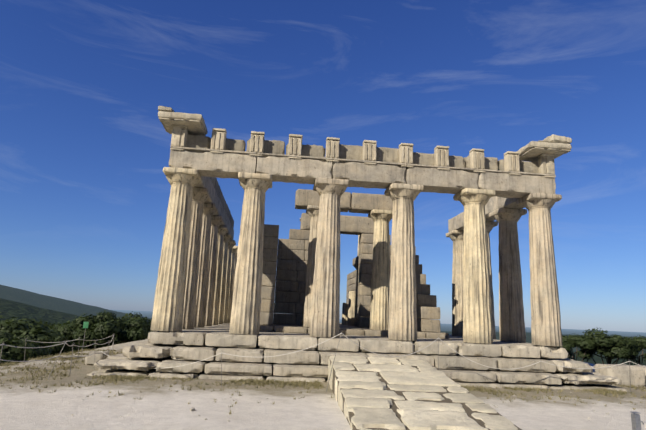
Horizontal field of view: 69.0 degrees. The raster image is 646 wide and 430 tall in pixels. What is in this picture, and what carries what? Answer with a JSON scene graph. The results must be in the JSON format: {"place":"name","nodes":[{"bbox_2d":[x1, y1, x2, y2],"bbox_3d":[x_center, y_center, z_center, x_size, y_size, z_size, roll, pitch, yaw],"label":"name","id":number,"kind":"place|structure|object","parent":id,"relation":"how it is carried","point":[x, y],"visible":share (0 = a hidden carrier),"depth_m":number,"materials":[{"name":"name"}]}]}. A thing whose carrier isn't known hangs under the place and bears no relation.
{"place":"outdoors","nodes":[
{"label":"outdoors","id":0,"kind":"place"},
{"bbox_2d":[83,322,88,327],"bbox_3d":[-9.283,4.305,18.401,0.197,0.248,0.015,4,-12,-5],"label":"sign plate","id":1,"kind":"object","parent":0,"point":[85,324],"visible":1,"depth_m":18.39,"materials":[{"name":"green metal"}]},
{"bbox_2d":[0,285,645,429],"bbox_3d":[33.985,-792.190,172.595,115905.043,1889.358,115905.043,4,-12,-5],"label":"ground","id":2,"kind":"structure","parent":0,"point":[24,407],"depth_m":10.16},
{"bbox_2d":[0,329,53,364],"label":"bush","id":3,"kind":"object","parent":2,"relation":"on","point":[10,353],"visible":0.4,"depth_m":20.57,"materials":[{"name":"green plant"}]},
{"bbox_2d":[0,312,56,334],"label":"pine trees","id":4,"kind":"object","parent":2,"relation":"on","point":[33,323],"visible":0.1,"depth_m":35.71,"materials":[{"name":"green plant"}]},
{"bbox_2d":[0,319,68,354],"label":"pine trees","id":5,"kind":"object","parent":2,"relation":"on","point":[30,334],"visible":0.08,"depth_m":32.70,"materials":[{"name":"green plant"}]},
{"bbox_2d":[23,335,69,355],"bbox_3d":[-16.571,9.373,27.036,3.808,4.871,3.761,12,-16,-38],"label":"bush","id":6,"kind":"object","parent":2,"relation":"on","point":[56,349],"depth_m":28.06,"materials":[{"name":"green plant"}]},
{"bbox_2d":[43,325,91,346],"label":"tree","id":7,"kind":"object","parent":2,"relation":"on","point":[50,328],"depth_m":42.04,"materials":[{"name":"green plant"}]},
{"bbox_2d":[49,334,96,352],"bbox_3d":[-21.574,13.665,37.832,6.643,8.127,7.670,-3,-13,22],"label":"tree","id":8,"kind":"object","parent":2,"relation":"on","point":[75,348],"visible":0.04,"depth_m":37.94,"materials":[{"name":"green plant"}]},
{"bbox_2d":[55,310,150,347],"bbox_3d":[-19.309,12.137,41.126,8.165,7.511,9.175,7,-13,-21],"label":"tree","id":9,"kind":"object","parent":2,"relation":"on","point":[103,325],"depth_m":39.72,"materials":[{"name":"green plant"}]},
{"bbox_2d":[0,330,630,391],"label":"rope posts","id":10,"kind":"object","parent":2,"relation":"on","point":[221,359],"visible":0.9,"depth_m":12.88,"materials":[{"name":"metal"}]},
{"bbox_2d":[0,333,644,369],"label":"fence ropes","id":11,"kind":"object","parent":10,"relation":"attached to","point":[265,356],"visible":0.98,"depth_m":13.05,"materials":[{"name":"beige fabric"}]},
{"bbox_2d":[0,348,645,413],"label":"grass tufts","id":12,"kind":"object","parent":2,"relation":"on","point":[307,385],"visible":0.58,"depth_m":12.86,"materials":[{"name":"plant"}]},
{"bbox_2d":[69,389,640,429],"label":"pebbles","id":13,"kind":"object","parent":2,"relation":"on","point":[192,409],"visible":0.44,"depth_m":8.86,"materials":[{"name":"stone"}]},
{"bbox_2d":[87,323,627,390],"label":"stepped platform","id":14,"kind":"structure","parent":2,"relation":"on","point":[158,347],"depth_m":14.62,"materials":[{"name":"stone"}]},
{"bbox_2d":[150,167,202,330],"bbox_3d":[-4.888,1.116,15.552,1.145,5.268,1.145,4,-12,-5],"label":"column","id":15,"kind":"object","parent":14,"relation":"on","point":[168,310],"visible":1,"depth_m":15.21,"materials":[{"name":"stone"}]},
{"bbox_2d":[182,187,210,328],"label":"column","id":16,"kind":"structure","parent":14,"relation":"on","point":[200,196],"depth_m":17.64,"materials":[{"name":"stone"}]},
{"bbox_2d":[169,146,555,239],"bbox_3d":[0.838,0.098,23.930,13.658,0.758,15.670,4,-12,-5],"label":"architrave","id":17,"kind":"object","parent":16,"relation":"on","point":[509,189],"visible":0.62,"depth_m":16.45,"materials":[{"name":"stone"}]},
{"bbox_2d":[186,134,538,227],"bbox_3d":[0.841,-0.586,24.251,13.213,0.705,15.320,4,-12,-5],"label":"frieze backer","id":18,"kind":"object","parent":17,"relation":"on","point":[383,154],"visible":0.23,"depth_m":16.84,"materials":[{"name":"stone"}]},
{"bbox_2d":[170,125,555,177],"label":"triglyphs","id":19,"kind":"object","parent":17,"relation":"on","point":[546,164],"visible":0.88,"depth_m":16.54,"materials":[{"name":"stone"}]},
{"bbox_2d":[158,106,571,161],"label":"geison corners","id":20,"kind":"object","parent":19,"relation":"on","point":[531,151],"visible":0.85,"depth_m":16.76,"materials":[{"name":"stone"}]},
{"bbox_2d":[194,203,217,326],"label":"column","id":21,"kind":"structure","parent":14,"relation":"on","point":[210,210],"depth_m":20.14,"materials":[{"name":"stone"}]},
{"bbox_2d":[204,215,223,325],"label":"column","id":22,"kind":"structure","parent":14,"relation":"on","point":[217,221],"depth_m":22.66,"materials":[{"name":"stone"}]},
{"bbox_2d":[212,225,228,324],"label":"column","id":23,"kind":"structure","parent":14,"relation":"on","point":[223,230],"depth_m":25.17,"materials":[{"name":"stone"}]},
{"bbox_2d":[218,233,232,323],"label":"column","id":24,"kind":"structure","parent":14,"relation":"on","point":[227,237],"depth_m":27.66,"materials":[{"name":"stone"}]},
{"bbox_2d":[223,240,235,322],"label":"column","id":25,"kind":"structure","parent":14,"relation":"on","point":[231,244],"depth_m":30.16,"materials":[{"name":"stone"}]},
{"bbox_2d":[228,246,237,322],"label":"column","id":26,"kind":"structure","parent":14,"relation":"on","point":[234,250],"depth_m":32.71,"materials":[{"name":"stone"}]},
{"bbox_2d":[232,252,236,299],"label":"column","id":27,"kind":"structure","parent":14,"relation":"on","point":[235,261],"depth_m":35.40,"materials":[{"name":"stone"}]},
{"bbox_2d":[229,172,271,333],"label":"column","id":28,"kind":"structure","parent":14,"relation":"on","point":[245,309],"depth_m":15.43,"materials":[{"name":"stone"}]},
{"bbox_2d":[310,177,348,337],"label":"column","id":29,"kind":"structure","parent":14,"relation":"on","point":[325,314],"depth_m":15.66,"materials":[{"name":"stone"}]},
{"bbox_2d":[384,183,423,340],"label":"column","id":30,"kind":"structure","parent":14,"relation":"on","point":[402,323],"depth_m":15.90,"materials":[{"name":"stone"}]},
{"bbox_2d":[446,230,463,335],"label":"column","id":31,"kind":"structure","parent":14,"relation":"on","point":[456,237],"depth_m":23.77,"materials":[{"name":"stone"}]},
{"bbox_2d":[453,188,495,343],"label":"column","id":32,"kind":"structure","parent":14,"relation":"on","point":[477,322],"depth_m":16.16,"materials":[{"name":"stone"}]},
{"bbox_2d":[486,221,497,338],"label":"column","id":33,"kind":"structure","parent":14,"relation":"on","point":[490,225],"depth_m":21.34,"materials":[{"name":"stone"}]},
{"bbox_2d":[489,208,526,341],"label":"column","id":34,"kind":"structure","parent":14,"relation":"on","point":[511,319],"depth_m":18.71,"materials":[{"name":"stone"}]},
{"bbox_2d":[516,193,562,345],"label":"column","id":35,"kind":"structure","parent":14,"relation":"on","point":[545,315],"depth_m":16.40,"materials":[{"name":"stone"}]},
{"bbox_2d":[85,352,645,386],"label":"loose blocks","id":36,"kind":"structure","parent":2,"relation":"on","point":[635,374],"depth_m":15.74,"materials":[{"name":"stone"}]},
{"bbox_2d":[556,333,599,361],"bbox_3d":[20.707,12.454,38.792,4.617,5.261,5.042,4,-12,-9],"label":"tree","id":37,"kind":"object","parent":2,"relation":"on","point":[576,340],"depth_m":37.90,"materials":[{"name":"green plant"}]},
{"bbox_2d":[582,328,644,363],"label":"tree","id":38,"kind":"object","parent":2,"relation":"on","point":[627,346],"depth_m":36.77,"materials":[{"name":"green plant"}]},
{"bbox_2d":[620,335,645,364],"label":"tree","id":39,"kind":"object","parent":2,"relation":"on","point":[640,340],"depth_m":37.95,"materials":[{"name":"green plant"}]},
{"bbox_2d":[630,411,643,429],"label":"metal post","id":40,"kind":"object","parent":2,"relation":"on","point":[636,421],"visible":1,"depth_m":4.62,"materials":[{"name":"metal"}]},
{"bbox_2d":[0,0,645,332],"label":"sky","id":41,"kind":"structure","parent":0,"point":[85,149],"materials":[{"name":"blue"}]},
{"bbox_2d":[259,189,448,338],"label":"cella walls","id":42,"kind":"structure","parent":0,"point":[287,278],"depth_m":22.30,"materials":[{"name":"stone"}]},
{"bbox_2d":[303,205,318,326],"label":"column","id":43,"kind":"structure","parent":42,"relation":"on","point":[312,211],"depth_m":19.44,"materials":[{"name":"stone"}]},
{"bbox_2d":[342,303,347,324],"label":"column","id":44,"kind":"structure","parent":42,"relation":"on","point":[344,313],"depth_m":29.89,"materials":[{"name":"stone"}]},
{"bbox_2d":[348,291,355,325],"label":"column","id":45,"kind":"structure","parent":42,"relation":"on","point":[351,310],"depth_m":27.53,"materials":[{"name":"stone"}]},
{"bbox_2d":[352,256,358,264],"bbox_3d":[0.244,2.973,28.444,3.875,0.419,6.194,4,-12,-5],"label":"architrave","id":46,"kind":"object","parent":42,"relation":"attached to","point":[355,260],"visible":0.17,"depth_m":25.81,"materials":[{"name":"stone"}]},
{"bbox_2d":[353,264,358,326],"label":"column","id":47,"kind":"structure","parent":42,"relation":"on","point":[356,297],"depth_m":25.51,"materials":[{"name":"stone"}]},
{"bbox_2d":[368,209,392,329],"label":"column","id":48,"kind":"structure","parent":42,"relation":"on","point":[380,289],"depth_m":19.64,"materials":[{"name":"stone"}]},
{"bbox_2d":[328,356,521,429],"bbox_3d":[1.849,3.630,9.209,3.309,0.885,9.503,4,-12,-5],"label":"ramp paving","id":49,"kind":"structure","parent":0,"point":[369,407],"depth_m":9.51,"materials":[{"name":"beige stone"}]},
{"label":"pine wood","id":50,"kind":"object","parent":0,"visible":0},
{"bbox_2d":[115,326,152,344],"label":"tree","id":51,"kind":"object","parent":50,"relation":"attached to","point":[116,339],"visible":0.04,"depth_m":45.82,"materials":[{"name":"green plant"}]},
{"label":"pine wood","id":52,"kind":"object","parent":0,"visible":0},
{"bbox_2d":[71,311,151,337],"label":"tree","id":53,"kind":"object","parent":52,"relation":"attached to","point":[139,316],"visible":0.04,"depth_m":52.72,"materials":[{"name":"green plant"}]}
]}

